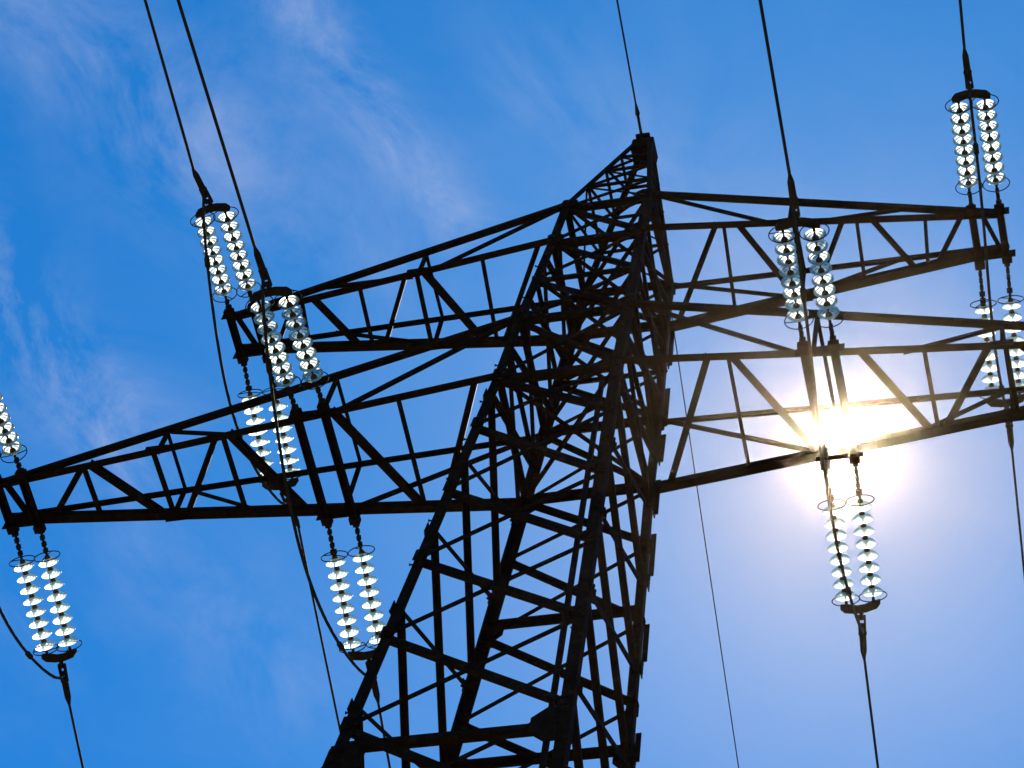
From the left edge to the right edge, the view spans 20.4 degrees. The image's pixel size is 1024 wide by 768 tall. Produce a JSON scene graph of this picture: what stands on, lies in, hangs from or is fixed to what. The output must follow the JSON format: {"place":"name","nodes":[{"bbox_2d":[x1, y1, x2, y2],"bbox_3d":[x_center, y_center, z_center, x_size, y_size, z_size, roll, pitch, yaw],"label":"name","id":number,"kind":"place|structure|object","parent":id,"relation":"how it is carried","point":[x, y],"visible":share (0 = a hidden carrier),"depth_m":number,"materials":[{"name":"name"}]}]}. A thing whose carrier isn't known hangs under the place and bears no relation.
{"place":"outdoors","nodes":[
{"label":"outdoors","id":0,"kind":"place"},
{"bbox_2d":[0,0,1023,767],"label":"sky","id":1,"kind":"structure","parent":0,"point":[358,135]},
{"label":"ground","id":2,"kind":"structure","parent":0,"visible":0},
{"bbox_2d":[0,104,1023,767],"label":"lattice pylon","id":3,"kind":"object","parent":2,"relation":"on","point":[556,720],"visible":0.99,"depth_m":32.56,"materials":[{"name":"metal"}]},
{"bbox_2d":[0,394,27,472],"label":"insulator set","id":4,"kind":"object","parent":3,"relation":"attached to","point":[10,444],"visible":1,"depth_m":33.20,"materials":[{"name":"glass"}]},
{"bbox_2d":[0,607,63,679],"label":"jumper cable","id":5,"kind":"object","parent":4,"relation":"hanging from","point":[28,654],"visible":1,"depth_m":33.45,"materials":[{"name":"metal"}]},
{"bbox_2d":[9,533,82,704],"bbox_3d":[-5.569,2.763,34.278,0.658,0.510,2.394,-7,-62,13],"label":"insulator set","id":6,"kind":"object","parent":3,"relation":"attached to","point":[51,573],"visible":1,"depth_m":34.19,"materials":[{"name":"glass"}]},
{"bbox_2d":[68,705,83,767],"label":"conductor","id":7,"kind":"object","parent":6,"relation":"attached to","point":[76,737],"visible":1,"depth_m":34.76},
{"bbox_2d":[190,169,260,310],"bbox_3d":[-3.631,-1.791,35.712,0.655,0.558,2.271,-4,-62,11],"label":"insulator set","id":8,"kind":"object","parent":3,"relation":"attached to","point":[232,237],"visible":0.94,"depth_m":35.76,"materials":[{"name":"glass"}]},
{"bbox_2d":[144,0,194,169],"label":"conductor","id":9,"kind":"object","parent":8,"relation":"attached to","point":[168,82],"visible":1,"depth_m":34.22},
{"bbox_2d":[202,198,286,504],"bbox_3d":[-3.452,-0.119,35.749,0.077,1.039,4.496,-6,-62,12],"label":"jumper cable","id":10,"kind":"object","parent":8,"relation":"hanging from","point":[207,261],"visible":0.78,"depth_m":35.06,"materials":[{"name":"metal"}]},
{"bbox_2d":[237,363,300,528],"bbox_3d":[-3.116,0.754,37.047,0.702,0.514,2.470,-7,-62,13],"label":"insulator set","id":11,"kind":"object","parent":3,"relation":"attached to","point":[260,441],"visible":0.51,"depth_m":36.94,"materials":[{"name":"glass"}]},
{"bbox_2d":[298,528,340,732],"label":"conductor","id":12,"kind":"object","parent":11,"relation":"attached to","point":[322,643],"visible":0.82,"depth_m":37.94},
{"bbox_2d":[245,248,328,410],"bbox_3d":[-2.554,-0.584,31.874,0.683,0.567,2.383,-7,-62,13],"label":"insulator set","id":13,"kind":"object","parent":3,"relation":"attached to","point":[295,323],"visible":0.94,"depth_m":31.91,"materials":[{"name":"glass"}]},
{"bbox_2d":[176,0,256,248],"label":"conductor","id":14,"kind":"object","parent":13,"relation":"attached to","point":[215,121],"visible":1,"depth_m":30.10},
{"bbox_2d":[261,280,364,675],"bbox_3d":[-2.285,1.440,32.033,0.077,1.208,5.359,-6,-62,12],"label":"jumper cable","id":15,"kind":"object","parent":13,"relation":"hanging from","point":[269,370],"visible":0.97,"depth_m":31.25,"materials":[{"name":"metal"}]},
{"bbox_2d":[321,524,385,702],"bbox_3d":[-1.803,2.649,33.604,0.696,0.523,2.433,-7,-62,13],"label":"insulator set","id":16,"kind":"object","parent":3,"relation":"attached to","point":[342,596],"visible":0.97,"depth_m":33.49,"materials":[{"name":"glass"}]},
{"bbox_2d":[377,703,390,767],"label":"conductor","id":17,"kind":"object","parent":16,"relation":"attached to","point":[382,726],"visible":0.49,"depth_m":34.06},
{"bbox_2d":[616,0,636,103],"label":"earth wire","id":18,"kind":"object","parent":3,"relation":"attached to","point":[626,51],"visible":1,"depth_m":38.08,"materials":[{"name":"grey metal"}]},
{"bbox_2d":[671,318,738,767],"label":"earth wire","id":19,"kind":"object","parent":3,"relation":"attached to","point":[707,558],"visible":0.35,"depth_m":40.96,"materials":[{"name":"grey metal"}]},
{"bbox_2d":[768,175,843,343],"bbox_3d":[3.140,-1.296,30.593,0.697,0.552,2.346,-7,-62,13],"label":"insulator set","id":20,"kind":"object","parent":3,"relation":"attached to","point":[820,268],"visible":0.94,"depth_m":30.61,"materials":[{"name":"glass"}]},
{"bbox_2d":[758,0,790,174],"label":"conductor","id":21,"kind":"object","parent":20,"relation":"attached to","point":[774,86],"visible":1,"depth_m":29.17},
{"bbox_2d":[817,464,886,659],"bbox_3d":[3.885,1.967,32.301,0.674,0.525,2.499,-7,-62,13],"label":"insulator set","id":22,"kind":"object","parent":3,"relation":"attached to","point":[865,542],"visible":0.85,"depth_m":32.23,"materials":[{"name":"glass"}]},
{"bbox_2d":[792,210,864,631],"bbox_3d":[3.422,0.721,30.834,0.077,0.987,5.387,-6,-62,12],"label":"jumper cable","id":23,"kind":"object","parent":22,"relation":"hanging from","point":[803,295],"visible":1,"depth_m":30.16,"materials":[{"name":"metal"}]},
{"bbox_2d":[863,659,878,767],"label":"conductor","id":24,"kind":"object","parent":22,"relation":"attached to","point":[871,713],"visible":1,"depth_m":32.89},
{"bbox_2d":[945,49,1009,215],"bbox_3d":[5.465,-2.973,33.592,0.676,0.550,2.330,-7,-62,13],"label":"insulator set","id":25,"kind":"object","parent":3,"relation":"attached to","point":[989,137],"visible":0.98,"depth_m":33.63,"materials":[{"name":"glass"}]},
{"bbox_2d":[959,0,965,49],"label":"conductor","id":26,"kind":"object","parent":25,"relation":"attached to","point":[962,24],"visible":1,"depth_m":32.64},
{"bbox_2d":[967,81,1010,423],"bbox_3d":[5.656,-1.294,33.679,0.077,0.931,4.609,-5,-62,12],"label":"jumper cable","id":27,"kind":"object","parent":25,"relation":"hanging from","point":[976,148],"visible":0.84,"depth_m":33.00,"materials":[{"name":"metal"}]},
{"bbox_2d":[970,261,1023,449],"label":"insulator set","id":28,"kind":"object","parent":3,"relation":"attached to","point":[989,366],"visible":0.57,"depth_m":34.85,"materials":[{"name":"glass"}]},
{"bbox_2d":[1011,450,1023,576],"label":"conductor","id":29,"kind":"object","parent":28,"relation":"attached to","point":[1017,504],"visible":1,"depth_m":35.58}
]}

